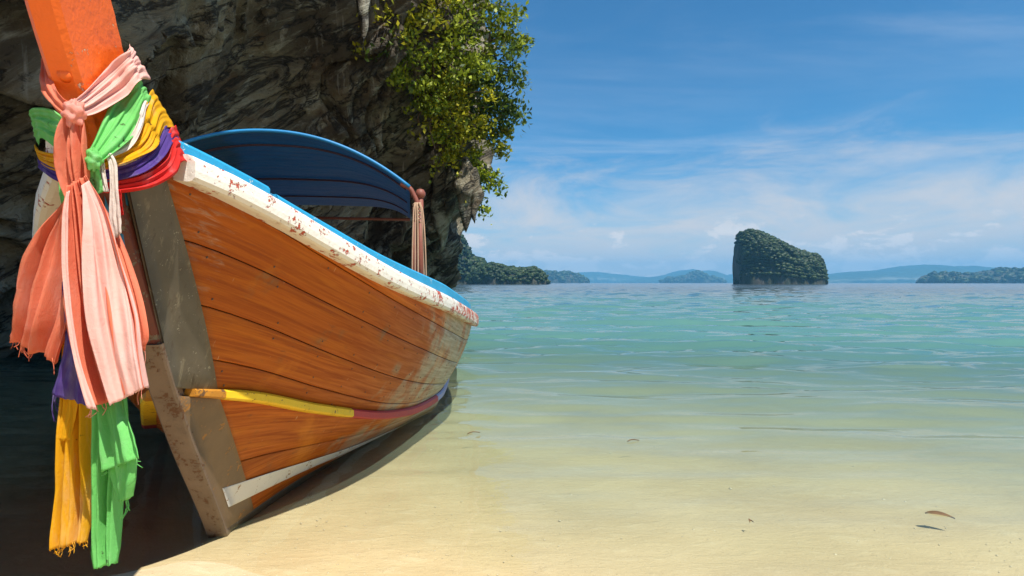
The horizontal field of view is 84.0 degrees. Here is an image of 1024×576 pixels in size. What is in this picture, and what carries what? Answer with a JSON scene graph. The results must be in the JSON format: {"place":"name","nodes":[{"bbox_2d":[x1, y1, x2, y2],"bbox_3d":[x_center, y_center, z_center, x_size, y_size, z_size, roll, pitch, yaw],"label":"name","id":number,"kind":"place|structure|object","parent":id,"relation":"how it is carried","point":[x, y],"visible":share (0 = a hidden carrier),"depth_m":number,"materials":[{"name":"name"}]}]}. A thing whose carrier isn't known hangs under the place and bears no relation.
{"place":"outdoors","nodes":[
{"label":"outdoors","id":0,"kind":"place"},
{"bbox_2d":[0,0,497,369],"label":"cliff","id":1,"kind":"structure","parent":0,"point":[212,66],"depth_m":9.10,"materials":[{"name":"stone"}]},
{"bbox_2d":[351,40,370,59],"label":"cliff shrub","id":2,"kind":"object","parent":1,"relation":"attached to","point":[357,49],"visible":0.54,"depth_m":9.13,"materials":[{"name":"green plant"}]},
{"bbox_2d":[356,0,415,55],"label":"cliff shrub","id":3,"kind":"object","parent":1,"relation":"on","point":[397,23],"visible":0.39,"depth_m":9.11,"materials":[{"name":"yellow plant"}]},
{"bbox_2d":[364,25,412,65],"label":"cliff shrub","id":4,"kind":"object","parent":1,"relation":"attached to","point":[379,54],"visible":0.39,"depth_m":9.15,"materials":[{"name":"green plant"}]},
{"bbox_2d":[385,25,434,93],"bbox_3d":[-1.933,-3.817,9.715,1.156,1.037,0.948,0,1,38],"label":"cliff shrub","id":5,"kind":"object","parent":1,"relation":"attached to","point":[397,73],"visible":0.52,"depth_m":9.64,"materials":[{"name":"green plant"}]},
{"bbox_2d":[401,76,454,116],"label":"cliff shrub","id":6,"kind":"object","parent":1,"relation":"attached to","point":[429,111],"visible":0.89,"depth_m":10.13,"materials":[{"name":"green plant"}]},
{"bbox_2d":[404,0,460,64],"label":"cliff shrub","id":7,"kind":"object","parent":1,"relation":"on","point":[427,14],"visible":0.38,"depth_m":9.51,"materials":[{"name":"green plant"}]},
{"bbox_2d":[421,94,459,165],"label":"cliff shrub","id":8,"kind":"object","parent":1,"relation":"attached to","point":[438,136],"visible":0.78,"depth_m":10.43,"materials":[{"name":"green plant"}]},
{"bbox_2d":[428,126,465,201],"bbox_3d":[-1.202,-2.340,10.918,0.746,1.531,1.047,0,1,0],"label":"cliff shrub","id":9,"kind":"object","parent":1,"relation":"attached to","point":[440,148],"visible":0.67,"depth_m":10.62,"materials":[{"name":"green plant"}]},
{"bbox_2d":[395,9,502,102],"bbox_3d":[-1.172,-4.107,10.228,2.026,1.535,1.258,0,1,21],"label":"cliff shrub","id":10,"kind":"object","parent":1,"relation":"on","point":[441,57],"visible":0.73,"depth_m":10.08,"materials":[{"name":"green plant"}]},
{"bbox_2d":[429,105,472,172],"bbox_3d":[-1.132,-2.852,10.966,0.818,1.377,1.143,0,1,0],"label":"cliff shrub","id":11,"kind":"object","parent":1,"relation":"attached to","point":[462,127],"visible":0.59,"depth_m":10.71,"materials":[{"name":"green plant"}]},
{"bbox_2d":[406,64,499,143],"bbox_3d":[-1.096,-3.422,10.444,1.562,1.445,1.444,0,1,39],"label":"cliff shrub","id":12,"kind":"object","parent":1,"relation":"attached to","point":[461,103],"visible":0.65,"depth_m":10.43,"materials":[{"name":"green plant"}]},
{"bbox_2d":[455,149,496,191],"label":"cliff shrub","id":13,"kind":"object","parent":1,"relation":"attached to","point":[483,173],"visible":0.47,"depth_m":11.00,"materials":[{"name":"green plant"}]},
{"bbox_2d":[424,0,528,48],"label":"cliff shrub","id":14,"kind":"object","parent":1,"relation":"on","point":[491,7],"visible":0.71,"depth_m":10.48,"materials":[{"name":"green plant"}]},
{"bbox_2d":[475,197,492,224],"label":"cliff shrub","id":15,"kind":"object","parent":1,"relation":"attached to","point":[487,209],"visible":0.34,"depth_m":10.92,"materials":[{"name":"green plant"}]},
{"bbox_2d":[462,110,514,161],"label":"cliff shrub","id":16,"kind":"object","parent":1,"relation":"attached to","point":[500,146],"visible":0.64,"depth_m":11.28,"materials":[{"name":"green plant"}]},
{"bbox_2d":[451,27,531,110],"bbox_3d":[-0.478,-4.147,10.812,1.781,1.581,1.098,0,1,19],"label":"cliff shrub","id":17,"kind":"object","parent":1,"relation":"on","point":[481,84],"visible":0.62,"depth_m":10.73,"materials":[{"name":"green plant"}]},
{"bbox_2d":[462,75,526,142],"bbox_3d":[-0.374,-3.520,11.256,1.335,1.337,1.357,0,1,0],"label":"cliff shrub","id":18,"kind":"object","parent":1,"relation":"attached to","point":[490,113],"visible":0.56,"depth_m":11.04,"materials":[{"name":"green plant"}]},
{"bbox_2d":[480,167,508,198],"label":"cliff shrub","id":19,"kind":"object","parent":1,"relation":"attached to","point":[487,188],"visible":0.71,"depth_m":10.96,"materials":[{"name":"green plant"}]},
{"bbox_2d":[479,12,535,64],"bbox_3d":[-0.072,-4.739,10.999,1.061,0.886,1.079,0,1,11],"label":"cliff shrub","id":20,"kind":"object","parent":1,"relation":"on","point":[524,39],"visible":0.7,"depth_m":10.83,"materials":[{"name":"green plant"}]},
{"bbox_2d":[494,72,525,93],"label":"cliff shrub","id":21,"kind":"object","parent":1,"relation":"attached to","point":[505,80],"visible":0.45,"depth_m":11.09,"materials":[{"name":"green plant"}]},
{"bbox_2d":[496,97,531,130],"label":"cliff shrub","id":22,"kind":"object","parent":1,"relation":"attached to","point":[506,122],"visible":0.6,"depth_m":11.09,"materials":[{"name":"green plant"}]},
{"bbox_2d":[0,369,1023,575],"bbox_3d":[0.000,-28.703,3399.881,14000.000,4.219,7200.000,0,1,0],"label":"beach sand","id":23,"kind":"structure","parent":0,"point":[600,528],"depth_m":2.90,"materials":[{"name":"beige sand"}]},
{"bbox_2d":[24,0,478,537],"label":"longtail boat","id":24,"kind":"object","parent":23,"relation":"on","point":[290,345],"visible":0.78,"depth_m":2.16,"materials":[{"name":"brown wood"}]},
{"bbox_2d":[9,44,150,417],"bbox_3d":[-1.006,-0.200,1.329,0.271,0.950,0.490,0,1,-32],"label":"salmon sash","id":25,"kind":"object","parent":24,"relation":"attached to","point":[76,247],"visible":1,"depth_m":1.23,"materials":[{"name":"pink fabric"}]},
{"bbox_2d":[29,80,150,568],"bbox_3d":[-1.021,0.016,1.348,0.287,1.232,0.507,0,1,-29],"label":"green sash","id":26,"kind":"object","parent":24,"relation":"attached to","point":[114,454],"visible":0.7,"depth_m":1.27,"materials":[{"name":"fabric"}]},
{"bbox_2d":[34,89,174,556],"bbox_3d":[-1.071,0.022,1.427,0.343,1.178,0.387,0,1,-20],"label":"yellow sash","id":27,"kind":"object","parent":24,"relation":"attached to","point":[71,520],"visible":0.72,"depth_m":1.29,"materials":[{"name":"fabric"}]},
{"bbox_2d":[37,125,178,421],"bbox_3d":[-1.060,-0.090,1.417,0.354,0.781,0.397,0,1,-18],"label":"violet sash","id":28,"kind":"object","parent":24,"relation":"attached to","point":[67,385],"visible":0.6,"depth_m":1.28,"materials":[{"name":"fabric"}]},
{"bbox_2d":[57,125,186,215],"bbox_3d":[-1.048,-0.322,1.453,0.358,0.306,0.356,0,1,-21],"label":"red sash","id":29,"kind":"object","parent":24,"relation":"attached to","point":[166,167],"visible":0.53,"depth_m":1.44,"materials":[{"name":"fabric"}]},
{"bbox_2d":[99,101,148,237],"bbox_3d":[-0.933,-0.317,1.404,0.052,0.409,0.302,0,1,-15],"label":"white sash","id":30,"kind":"object","parent":24,"relation":"hanging from","point":[115,214],"visible":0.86,"depth_m":1.27,"materials":[{"name":"fabric"}]},
{"bbox_2d":[411,202,426,275],"bbox_3d":[-0.533,-0.222,3.278,0.090,0.546,0.066,0,1,0],"label":"rope bundle","id":31,"kind":"object","parent":24,"relation":"attached to","point":[415,205],"visible":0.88,"depth_m":3.26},
{"bbox_2d":[175,439,1020,575],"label":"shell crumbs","id":32,"kind":"object","parent":23,"relation":"on","point":[570,497],"visible":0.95,"depth_m":2.50,"materials":[{"name":"white"}]},
{"bbox_2d":[925,511,954,518],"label":"fallen leaf","id":33,"kind":"object","parent":23,"relation":"on","point":[937,512],"visible":1,"depth_m":2.47,"materials":[{"name":"brown plant"}]},
{"bbox_2d":[0,283,1023,438],"bbox_3d":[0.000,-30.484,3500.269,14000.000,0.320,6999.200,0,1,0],"label":"sea water","id":34,"kind":"structure","parent":0,"point":[935,339],"depth_m":10.53,"materials":[{"name":"teal liquid"}]},
{"bbox_2d":[457,234,486,283],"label":"headland","id":35,"kind":"structure","parent":34,"relation":"on","point":[468,261],"depth_m":394.19,"materials":[{"name":"green plant"}]},
{"bbox_2d":[464,261,550,284],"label":"wooded spit","id":36,"kind":"structure","parent":34,"relation":"in","point":[491,272],"depth_m":363.58,"materials":[{"name":"green plant"}]},
{"bbox_2d":[543,270,589,282],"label":"hazy island","id":37,"kind":"structure","parent":34,"relation":"on","point":[555,276],"depth_m":2207.75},
{"bbox_2d":[658,270,727,282],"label":"distant island","id":38,"kind":"structure","parent":34,"relation":"on","point":[697,276],"depth_m":3127.91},
{"bbox_2d":[732,228,828,283],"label":"rock island","id":39,"kind":"object","parent":34,"relation":"in","point":[761,257],"visible":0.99,"depth_m":383.31,"materials":[{"name":"green plant"}]},
{"bbox_2d":[915,267,1023,282],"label":"island","id":40,"kind":"structure","parent":34,"relation":"on","point":[1005,275],"depth_m":1432.69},
{"bbox_2d":[579,272,644,282],"bbox_3d":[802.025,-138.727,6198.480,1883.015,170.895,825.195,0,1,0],"label":"hills","id":41,"kind":"structure","parent":0,"point":[598,277],"depth_m":5863.16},
{"bbox_2d":[613,269,732,282],"bbox_3d":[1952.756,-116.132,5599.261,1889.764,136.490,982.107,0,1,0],"label":"hills","id":42,"kind":"structure","parent":0,"point":[728,278],"depth_m":5383.97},
{"bbox_2d":[462,0,1023,276],"label":"sky","id":43,"kind":"structure","parent":0,"point":[859,135],"materials":[{"name":"blue"}]},
{"bbox_2d":[732,264,993,282],"bbox_3d":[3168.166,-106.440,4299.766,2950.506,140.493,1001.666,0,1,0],"label":"hills","id":44,"kind":"structure","parent":0,"point":[907,274],"depth_m":4009.55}
]}

